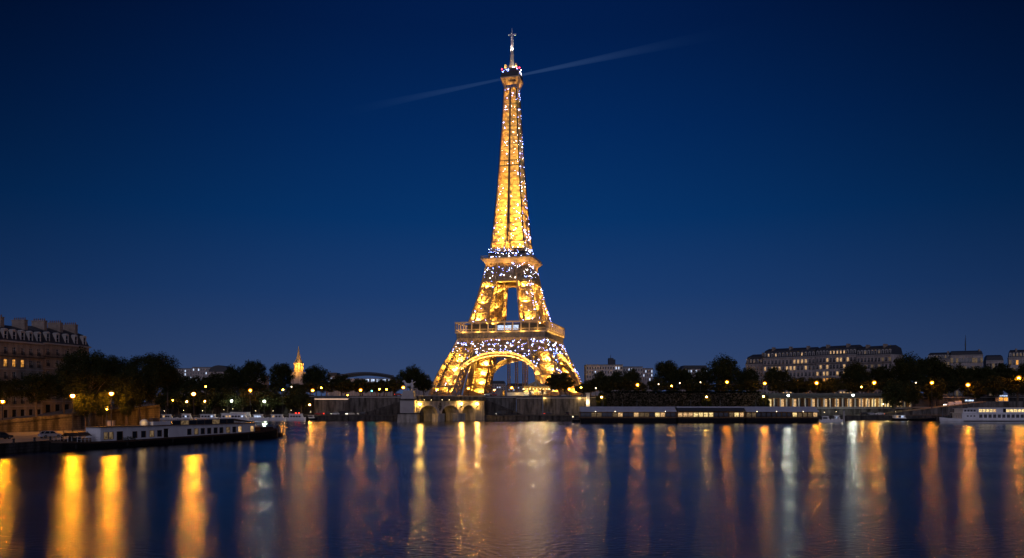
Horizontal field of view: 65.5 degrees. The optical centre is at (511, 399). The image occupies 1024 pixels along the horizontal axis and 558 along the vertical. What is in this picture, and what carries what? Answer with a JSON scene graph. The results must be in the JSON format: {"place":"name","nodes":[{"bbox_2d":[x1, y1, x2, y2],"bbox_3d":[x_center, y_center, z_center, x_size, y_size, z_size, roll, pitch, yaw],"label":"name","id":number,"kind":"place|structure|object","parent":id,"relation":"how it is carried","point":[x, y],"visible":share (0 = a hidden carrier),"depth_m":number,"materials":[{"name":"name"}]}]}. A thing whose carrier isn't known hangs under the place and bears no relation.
{"place":"outdoors","nodes":[
{"label":"outdoors","id":0,"kind":"place"},
{"bbox_2d":[0,402,154,419],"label":"street pavement","id":1,"kind":"structure","parent":0,"point":[68,411],"depth_m":245.05,"materials":[{"name":"stone"}]},
{"bbox_2d":[0,379,14,405],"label":"broadleaf tree","id":2,"kind":"object","parent":1,"relation":"on","point":[4,384],"visible":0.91,"depth_m":215.43,"materials":[{"name":"green plant"}]},
{"bbox_2d":[0,314,45,417],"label":"apartment building","id":3,"kind":"structure","parent":1,"relation":"on","point":[21,348],"depth_m":237.78,"materials":[{"name":"stone"}]},
{"bbox_2d":[6,372,67,416],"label":"broadleaf tree","id":4,"kind":"object","parent":1,"relation":"on","point":[36,391],"visible":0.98,"depth_m":220.16,"materials":[{"name":"green plant"}]},
{"bbox_2d":[28,318,90,412],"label":"apartment building","id":5,"kind":"structure","parent":1,"relation":"on","point":[59,339],"depth_m":254.35,"materials":[{"name":"stone"}]},
{"bbox_2d":[98,354,139,377],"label":"broadleaf tree","id":6,"kind":"object","parent":1,"relation":"on","point":[122,363],"visible":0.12,"depth_m":272.70,"materials":[{"name":"green plant"}]},
{"bbox_2d":[125,351,184,403],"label":"broadleaf tree","id":7,"kind":"object","parent":1,"relation":"on","point":[164,369],"visible":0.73,"depth_m":259.93,"materials":[{"name":"green plant"}]},
{"bbox_2d":[158,367,186,405],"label":"broadleaf tree","id":8,"kind":"object","parent":1,"relation":"on","point":[171,386],"visible":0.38,"depth_m":299.30,"materials":[{"name":"green plant"}]},
{"bbox_2d":[0,426,258,442],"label":"quay road","id":9,"kind":"structure","parent":0,"point":[23,436],"depth_m":172.62,"materials":[{"name":"grey asphalt"}]},
{"bbox_2d":[71,391,97,430],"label":"broadleaf tree","id":10,"kind":"object","parent":9,"relation":"on","point":[82,402],"visible":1,"depth_m":204.00,"materials":[{"name":"green plant"}]},
{"bbox_2d":[54,346,122,425],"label":"broadleaf tree","id":11,"kind":"object","parent":9,"relation":"on","point":[81,377],"visible":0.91,"depth_m":213.03,"materials":[{"name":"green plant"}]},
{"bbox_2d":[94,390,110,425],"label":"broadleaf tree","id":12,"kind":"object","parent":9,"relation":"on","point":[102,398],"visible":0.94,"depth_m":206.30,"materials":[{"name":"green plant"}]},
{"bbox_2d":[101,368,148,424],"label":"broadleaf tree","id":13,"kind":"object","parent":9,"relation":"on","point":[125,383],"visible":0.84,"depth_m":215.19,"materials":[{"name":"green plant"}]},
{"bbox_2d":[118,392,135,423],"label":"broadleaf tree","id":14,"kind":"object","parent":9,"relation":"on","point":[126,401],"visible":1,"depth_m":207.41,"materials":[{"name":"green plant"}]},
{"bbox_2d":[123,364,163,424],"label":"broadleaf tree","id":15,"kind":"object","parent":9,"relation":"on","point":[152,387],"visible":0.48,"depth_m":225.33,"materials":[{"name":"green plant"}]},
{"bbox_2d":[0,426,263,453],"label":"quay pavement","id":16,"kind":"structure","parent":0,"point":[18,447],"depth_m":152.03,"materials":[{"name":"stone"}]},
{"bbox_2d":[0,405,160,432],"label":"retaining wall","id":17,"kind":"structure","parent":16,"relation":"on","point":[48,423],"depth_m":211.69,"materials":[{"name":"stone"}]},
{"bbox_2d":[192,367,210,392],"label":"city block","id":18,"kind":"structure","parent":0,"point":[201,372],"depth_m":880.00,"materials":[{"name":"grey stone"}]},
{"bbox_2d":[291,346,305,393],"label":"church spire","id":19,"kind":"structure","parent":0,"point":[298,366],"depth_m":755.99,"materials":[{"name":"grey stone"}]},
{"bbox_2d":[109,396,585,398],"bbox_3d":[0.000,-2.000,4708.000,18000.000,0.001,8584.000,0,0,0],"label":"ground","id":20,"kind":"structure","parent":0,"point":[516,396],"depth_m":507.21,"materials":[{"name":"concrete"}]},
{"bbox_2d":[219,364,247,390],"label":"broadleaf tree","id":21,"kind":"object","parent":20,"relation":"on","point":[231,376],"visible":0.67,"depth_m":465.77,"materials":[{"name":"green plant"}]},
{"bbox_2d":[238,359,267,384],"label":"broadleaf tree","id":22,"kind":"object","parent":20,"relation":"on","point":[252,370],"visible":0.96,"depth_m":466.68,"materials":[{"name":"green plant"}]},
{"bbox_2d":[267,362,295,392],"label":"broadleaf tree","id":23,"kind":"object","parent":20,"relation":"on","point":[283,372],"visible":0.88,"depth_m":467.48,"materials":[{"name":"green plant"}]},
{"bbox_2d":[300,364,333,395],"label":"broadleaf tree","id":24,"kind":"object","parent":20,"relation":"on","point":[313,374],"visible":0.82,"depth_m":466.86,"materials":[{"name":"green plant"}]},
{"bbox_2d":[315,380,336,395],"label":"broadleaf tree","id":25,"kind":"object","parent":20,"relation":"on","point":[329,386],"visible":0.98,"depth_m":431.19,"materials":[{"name":"green plant"}]},
{"bbox_2d":[335,381,355,395],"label":"broadleaf tree","id":26,"kind":"object","parent":20,"relation":"on","point":[346,387],"visible":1,"depth_m":428.20,"materials":[{"name":"green plant"}]},
{"bbox_2d":[350,378,368,395],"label":"broadleaf tree","id":27,"kind":"object","parent":20,"relation":"on","point":[359,384],"visible":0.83,"depth_m":436.83,"materials":[{"name":"green plant"}]},
{"bbox_2d":[366,380,388,395],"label":"broadleaf tree","id":28,"kind":"object","parent":20,"relation":"on","point":[374,386],"visible":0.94,"depth_m":433.61,"materials":[{"name":"green plant"}]},
{"bbox_2d":[385,378,402,395],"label":"broadleaf tree","id":29,"kind":"object","parent":20,"relation":"on","point":[395,385],"visible":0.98,"depth_m":437.86,"materials":[{"name":"green plant"}]},
{"bbox_2d":[396,363,425,389],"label":"broadleaf tree","id":30,"kind":"object","parent":20,"relation":"on","point":[413,373],"visible":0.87,"depth_m":497.12,"materials":[{"name":"green plant"}]},
{"bbox_2d":[416,374,432,395],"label":"broadleaf tree","id":31,"kind":"object","parent":20,"relation":"on","point":[426,385],"visible":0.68,"depth_m":518.35,"materials":[{"name":"green plant"}]},
{"bbox_2d":[424,32,585,395],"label":"iron lattice tower","id":32,"kind":"structure","parent":20,"relation":"on","point":[486,339],"depth_m":627.47,"materials":[{"name":"metal"}]},
{"bbox_2d":[523,379,548,395],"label":"carousel","id":33,"kind":"object","parent":20,"relation":"on","point":[536,386],"visible":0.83,"depth_m":425.66,"materials":[{"name":"beige fabric"}]},
{"bbox_2d":[544,372,575,395],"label":"broadleaf tree","id":34,"kind":"object","parent":20,"relation":"on","point":[560,382],"visible":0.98,"depth_m":475.22,"materials":[{"name":"green plant"}]},
{"bbox_2d":[580,379,600,395],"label":"broadleaf tree","id":35,"kind":"object","parent":20,"relation":"on","point":[591,385],"visible":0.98,"depth_m":441.63,"materials":[{"name":"green plant"}]},
{"bbox_2d":[622,368,641,383],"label":"broadleaf tree","id":36,"kind":"object","parent":20,"relation":"on","point":[632,374],"visible":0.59,"depth_m":467.94,"materials":[{"name":"green plant"}]},
{"bbox_2d":[646,377,666,390],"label":"broadleaf tree","id":37,"kind":"object","parent":20,"relation":"on","point":[654,383],"visible":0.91,"depth_m":441.92,"materials":[{"name":"green plant"}]},
{"bbox_2d":[653,360,682,383],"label":"broadleaf tree","id":38,"kind":"object","parent":20,"relation":"on","point":[668,371],"visible":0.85,"depth_m":466.51,"materials":[{"name":"green plant"}]},
{"bbox_2d":[675,368,695,390],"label":"broadleaf tree","id":39,"kind":"object","parent":20,"relation":"on","point":[686,375],"visible":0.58,"depth_m":477.21,"materials":[{"name":"green plant"}]},
{"bbox_2d":[693,367,713,383],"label":"broadleaf tree","id":40,"kind":"object","parent":20,"relation":"on","point":[700,376],"visible":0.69,"depth_m":477.02,"materials":[{"name":"green plant"}]},
{"bbox_2d":[711,380,731,391],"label":"broadleaf tree","id":41,"kind":"object","parent":20,"relation":"on","point":[720,386],"visible":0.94,"depth_m":440.76,"materials":[{"name":"green plant"}]},
{"bbox_2d":[704,352,741,384],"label":"broadleaf tree","id":42,"kind":"object","parent":20,"relation":"on","point":[725,369],"visible":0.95,"depth_m":465.31,"materials":[{"name":"green plant"}]},
{"bbox_2d":[736,365,761,384],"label":"broadleaf tree","id":43,"kind":"object","parent":20,"relation":"on","point":[749,374],"visible":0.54,"depth_m":477.27,"materials":[{"name":"green plant"}]},
{"bbox_2d":[741,379,762,390],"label":"broadleaf tree","id":44,"kind":"object","parent":20,"relation":"on","point":[750,385],"visible":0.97,"depth_m":439.51,"materials":[{"name":"green plant"}]},
{"bbox_2d":[745,353,763,392],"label":"apartment building","id":45,"kind":"structure","parent":20,"relation":"on","point":[755,361],"depth_m":632.25,"materials":[{"name":"grey stone"}]},
{"bbox_2d":[761,367,792,392],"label":"broadleaf tree","id":46,"kind":"object","parent":20,"relation":"on","point":[773,374],"visible":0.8,"depth_m":466.58,"materials":[{"name":"green plant"}]},
{"bbox_2d":[765,380,793,392],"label":"broadleaf tree","id":47,"kind":"object","parent":20,"relation":"on","point":[779,386],"visible":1,"depth_m":442.53,"materials":[{"name":"green plant"}]},
{"bbox_2d":[763,346,818,392],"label":"apartment building","id":48,"kind":"structure","parent":20,"relation":"on","point":[797,362],"depth_m":607.57,"materials":[{"name":"grey stone"}]},
{"bbox_2d":[788,376,807,392],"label":"broadleaf tree","id":49,"kind":"object","parent":20,"relation":"on","point":[798,384],"visible":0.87,"depth_m":446.78,"materials":[{"name":"green plant"}]},
{"bbox_2d":[804,377,824,392],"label":"broadleaf tree","id":50,"kind":"object","parent":20,"relation":"on","point":[812,385],"visible":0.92,"depth_m":440.43,"materials":[{"name":"green plant"}]},
{"bbox_2d":[821,377,847,392],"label":"broadleaf tree","id":51,"kind":"object","parent":20,"relation":"on","point":[835,384],"visible":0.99,"depth_m":437.82,"materials":[{"name":"green plant"}]},
{"bbox_2d":[815,344,862,392],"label":"apartment building","id":52,"kind":"structure","parent":20,"relation":"on","point":[831,361],"depth_m":585.33,"materials":[{"name":"grey stone"}]},
{"bbox_2d":[837,359,871,384],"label":"broadleaf tree","id":53,"kind":"object","parent":20,"relation":"on","point":[858,371],"visible":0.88,"depth_m":466.22,"materials":[{"name":"green plant"}]},
{"bbox_2d":[761,393,949,406],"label":"riverside pavilion","id":54,"kind":"structure","parent":20,"relation":"on","point":[826,400],"depth_m":419.72,"materials":[{"name":"beige stone"}]},
{"bbox_2d":[856,380,878,392],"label":"broadleaf tree","id":55,"kind":"object","parent":20,"relation":"on","point":[870,386],"visible":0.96,"depth_m":440.97,"materials":[{"name":"green plant"}]},
{"bbox_2d":[856,344,902,392],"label":"apartment building","id":56,"kind":"structure","parent":20,"relation":"on","point":[869,356],"depth_m":561.27,"materials":[{"name":"grey stone"}]},
{"bbox_2d":[868,365,895,392],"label":"broadleaf tree","id":57,"kind":"object","parent":20,"relation":"on","point":[877,374],"visible":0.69,"depth_m":476.71,"materials":[{"name":"green plant"}]},
{"bbox_2d":[889,351,932,381],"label":"broadleaf tree","id":58,"kind":"object","parent":20,"relation":"on","point":[909,368],"visible":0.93,"depth_m":465.74,"materials":[{"name":"green plant"}]},
{"bbox_2d":[919,355,950,379],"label":"broadleaf tree","id":59,"kind":"object","parent":20,"relation":"on","point":[938,366],"visible":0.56,"depth_m":474.82,"materials":[{"name":"green plant"}]},
{"bbox_2d":[928,351,949,394],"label":"apartment building","id":60,"kind":"structure","parent":20,"relation":"on","point":[944,355],"depth_m":693.66,"materials":[{"name":"grey stone"}]},
{"bbox_2d":[935,363,973,395],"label":"broadleaf tree","id":61,"kind":"object","parent":20,"relation":"on","point":[953,373],"visible":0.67,"depth_m":466.65,"materials":[{"name":"green plant"}]},
{"bbox_2d":[950,349,982,395],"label":"apartment building","id":62,"kind":"structure","parent":20,"relation":"on","point":[969,359],"depth_m":685.55,"materials":[{"name":"grey stone"}]},
{"bbox_2d":[913,396,1023,408],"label":"embankment wall","id":63,"kind":"structure","parent":20,"relation":"on","point":[924,401],"depth_m":417.00,"materials":[{"name":"stone"}]},
{"bbox_2d":[964,366,995,380],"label":"broadleaf tree","id":64,"kind":"object","parent":20,"relation":"on","point":[982,373],"visible":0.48,"depth_m":465.18,"materials":[{"name":"green plant"}]},
{"bbox_2d":[983,355,1003,395],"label":"apartment building","id":65,"kind":"structure","parent":20,"relation":"on","point":[992,361],"depth_m":698.68,"materials":[{"name":"grey stone"}]},
{"bbox_2d":[986,363,1012,395],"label":"broadleaf tree","id":66,"kind":"object","parent":20,"relation":"on","point":[1000,369],"visible":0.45,"depth_m":475.66,"materials":[{"name":"green plant"}]},
{"bbox_2d":[1007,349,1023,395],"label":"apartment building","id":67,"kind":"structure","parent":20,"relation":"on","point":[1015,358],"depth_m":618.12,"materials":[{"name":"grey stone"}]},
{"bbox_2d":[336,372,395,395],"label":"arched hall","id":68,"kind":"structure","parent":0,"point":[354,393],"depth_m":800.90,"materials":[{"name":"grey stone"}]},
{"bbox_2d":[487,381,505,395],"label":"city block","id":69,"kind":"structure","parent":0,"point":[499,387],"depth_m":1000.00,"materials":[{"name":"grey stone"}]},
{"bbox_2d":[0,420,1023,557],"bbox_3d":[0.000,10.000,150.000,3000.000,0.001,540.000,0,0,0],"label":"water","id":70,"kind":"structure","parent":0,"point":[543,489],"depth_m":85.77,"materials":[{"name":"blue liquid"}]},
{"bbox_2d":[49,418,282,450],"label":"houseboat barge","id":71,"kind":"object","parent":70,"relation":"on","point":[151,431],"visible":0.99,"depth_m":177.82,"materials":[{"name":"black paint"}]},
{"bbox_2d":[221,413,248,419],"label":"river boat","id":72,"kind":"object","parent":70,"relation":"on","point":[241,416],"visible":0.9,"depth_m":384.48,"materials":[{"name":"white paint"}]},
{"bbox_2d":[397,391,419,421],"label":"statue pedestal","id":73,"kind":"object","parent":70,"relation":"in","point":[408,413],"visible":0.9,"depth_m":350.48,"materials":[{"name":"stone"}]},
{"bbox_2d":[579,406,676,422],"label":"restaurant boat","id":74,"kind":"object","parent":70,"relation":"on","point":[622,414],"visible":0.99,"depth_m":346.90,"materials":[{"name":"black paint"}]},
{"bbox_2d":[674,406,744,422],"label":"restaurant boat","id":75,"kind":"object","parent":70,"relation":"on","point":[709,414],"visible":0.98,"depth_m":346.90,"materials":[{"name":"black paint"}]},
{"bbox_2d":[741,407,818,422],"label":"restaurant boat","id":76,"kind":"object","parent":70,"relation":"on","point":[780,415],"visible":0.99,"depth_m":346.90,"materials":[{"name":"black paint"}]},
{"bbox_2d":[891,414,935,420],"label":"river boat","id":77,"kind":"object","parent":70,"relation":"on","point":[895,417],"visible":0.95,"depth_m":378.30,"materials":[{"name":"black paint"}]},
{"bbox_2d":[939,401,1023,422],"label":"cruise boat","id":78,"kind":"object","parent":70,"relation":"on","point":[973,414],"visible":1,"depth_m":337.43,"materials":[{"name":"white paint"}]},
{"bbox_2d":[0,0,1023,402],"label":"sky","id":79,"kind":"structure","parent":0,"point":[201,183],"materials":[{"name":"blue"}]},
{"bbox_2d":[160,415,952,419],"bbox_3d":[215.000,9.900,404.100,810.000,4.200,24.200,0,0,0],"label":"quay pavement","id":80,"kind":"structure","parent":0,"point":[537,417],"depth_m":392.00,"materials":[{"name":"stone"}]},
{"bbox_2d":[155,395,314,414],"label":"embankment wall","id":81,"kind":"structure","parent":80,"relation":"on","point":[282,409],"depth_m":416.00,"materials":[{"name":"stone"}]},
{"bbox_2d":[314,397,348,414],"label":"embankment wall","id":82,"kind":"structure","parent":80,"relation":"on","point":[329,404],"depth_m":412.00,"materials":[{"name":"stone"}]},
{"bbox_2d":[349,396,400,414],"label":"embankment wall","id":83,"kind":"structure","parent":80,"relation":"on","point":[379,405],"depth_m":416.00,"materials":[{"name":"stone"}]},
{"bbox_2d":[416,395,485,421],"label":"stone bridge","id":84,"kind":"structure","parent":80,"relation":"on","point":[460,408],"depth_m":373.18,"materials":[{"name":"stone"}]},
{"bbox_2d":[484,396,521,414],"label":"embankment wall","id":85,"kind":"structure","parent":80,"relation":"on","point":[494,404],"depth_m":415.71,"materials":[{"name":"stone"}]},
{"bbox_2d":[516,397,542,414],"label":"wall bastion","id":86,"kind":"object","parent":80,"relation":"on","point":[529,405],"depth_m":413.00,"materials":[{"name":"stone"}]},
{"bbox_2d":[543,397,585,414],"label":"embankment wall","id":87,"kind":"structure","parent":80,"relation":"on","point":[560,405],"depth_m":416.00,"materials":[{"name":"stone"}]},
{"bbox_2d":[604,391,760,411],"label":"ivy hedge","id":88,"kind":"object","parent":80,"relation":"on","point":[671,398],"visible":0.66,"depth_m":415.43,"materials":[{"name":"green plant"}]},
{"bbox_2d":[814,407,910,414],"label":"embankment wall","id":89,"kind":"structure","parent":80,"relation":"on","point":[839,410],"depth_m":417.00,"materials":[{"name":"stone"}]},
{"bbox_2d":[884,401,1023,414],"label":"quay ramp","id":90,"kind":"structure","parent":80,"relation":"on","point":[944,409],"depth_m":404.00,"materials":[{"name":"stone"}]},
{"bbox_2d":[903,382,922,409],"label":"broadleaf tree","id":91,"kind":"object","parent":90,"relation":"on","point":[914,394],"visible":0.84,"depth_m":409.79,"materials":[{"name":"green plant"}]},
{"bbox_2d":[922,376,947,406],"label":"broadleaf tree","id":92,"kind":"object","parent":90,"relation":"on","point":[936,389],"visible":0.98,"depth_m":409.96,"materials":[{"name":"green plant"}]},
{"bbox_2d":[959,380,991,401],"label":"broadleaf tree","id":93,"kind":"object","parent":90,"relation":"on","point":[976,388],"visible":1,"depth_m":411.68,"materials":[{"name":"green plant"}]},
{"bbox_2d":[984,375,1008,396],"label":"broadleaf tree","id":94,"kind":"object","parent":90,"relation":"on","point":[995,386],"visible":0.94,"depth_m":409.51,"materials":[{"name":"green plant"}]},
{"bbox_2d":[1000,372,1023,400],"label":"broadleaf tree","id":95,"kind":"object","parent":90,"relation":"on","point":[1015,383],"visible":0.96,"depth_m":408.11,"materials":[{"name":"green plant"}]},
{"bbox_2d":[584,364,622,395],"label":"slab building","id":96,"kind":"structure","parent":0,"point":[590,370],"depth_m":700.00,"materials":[{"name":"concrete"}]},
{"bbox_2d":[643,368,652,390],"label":"city block","id":97,"kind":"structure","parent":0,"point":[647,374],"depth_m":760.00,"materials":[{"name":"grey stone"}]},
{"label":"far quay road","id":98,"kind":"structure","parent":0,"visible":0},
{"bbox_2d":[155,388,173,413],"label":"broadleaf tree","id":99,"kind":"object","parent":98,"relation":"on","point":[162,401],"visible":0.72,"depth_m":404.74,"materials":[{"name":"green plant"}]},
{"bbox_2d":[168,388,186,414],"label":"broadleaf tree","id":100,"kind":"object","parent":98,"relation":"on","point":[177,396],"visible":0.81,"depth_m":405.78,"materials":[{"name":"green plant"}]},
{"bbox_2d":[183,385,206,414],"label":"broadleaf tree","id":101,"kind":"object","parent":98,"relation":"on","point":[199,394],"visible":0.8,"depth_m":408.48,"materials":[{"name":"green plant"}]},
{"bbox_2d":[201,387,220,413],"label":"broadleaf tree","id":102,"kind":"object","parent":98,"relation":"on","point":[211,397],"visible":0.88,"depth_m":405.92,"materials":[{"name":"green plant"}]},
{"bbox_2d":[215,386,237,412],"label":"broadleaf tree","id":103,"kind":"object","parent":98,"relation":"on","point":[226,395],"visible":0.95,"depth_m":406.31,"materials":[{"name":"green plant"}]},
{"bbox_2d":[233,388,251,411],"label":"broadleaf tree","id":104,"kind":"object","parent":98,"relation":"on","point":[243,400],"visible":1,"depth_m":406.77,"materials":[{"name":"green plant"}]},
{"bbox_2d":[249,390,265,413],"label":"broadleaf tree","id":105,"kind":"object","parent":98,"relation":"on","point":[257,399],"visible":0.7,"depth_m":409.41,"materials":[{"name":"green plant"}]},
{"bbox_2d":[262,387,280,413],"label":"broadleaf tree","id":106,"kind":"object","parent":98,"relation":"on","point":[272,396],"visible":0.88,"depth_m":408.95,"materials":[{"name":"green plant"}]},
{"bbox_2d":[278,388,298,413],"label":"broadleaf tree","id":107,"kind":"object","parent":98,"relation":"on","point":[286,400],"visible":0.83,"depth_m":407.82,"materials":[{"name":"green plant"}]},
{"bbox_2d":[291,388,311,413],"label":"broadleaf tree","id":108,"kind":"object","parent":98,"relation":"on","point":[303,399],"visible":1,"depth_m":405.55,"materials":[{"name":"green plant"}]},
{"bbox_2d":[881,379,907,414],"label":"broadleaf tree","id":109,"kind":"object","parent":98,"relation":"on","point":[896,394],"visible":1,"depth_m":399.90,"materials":[{"name":"green plant"}]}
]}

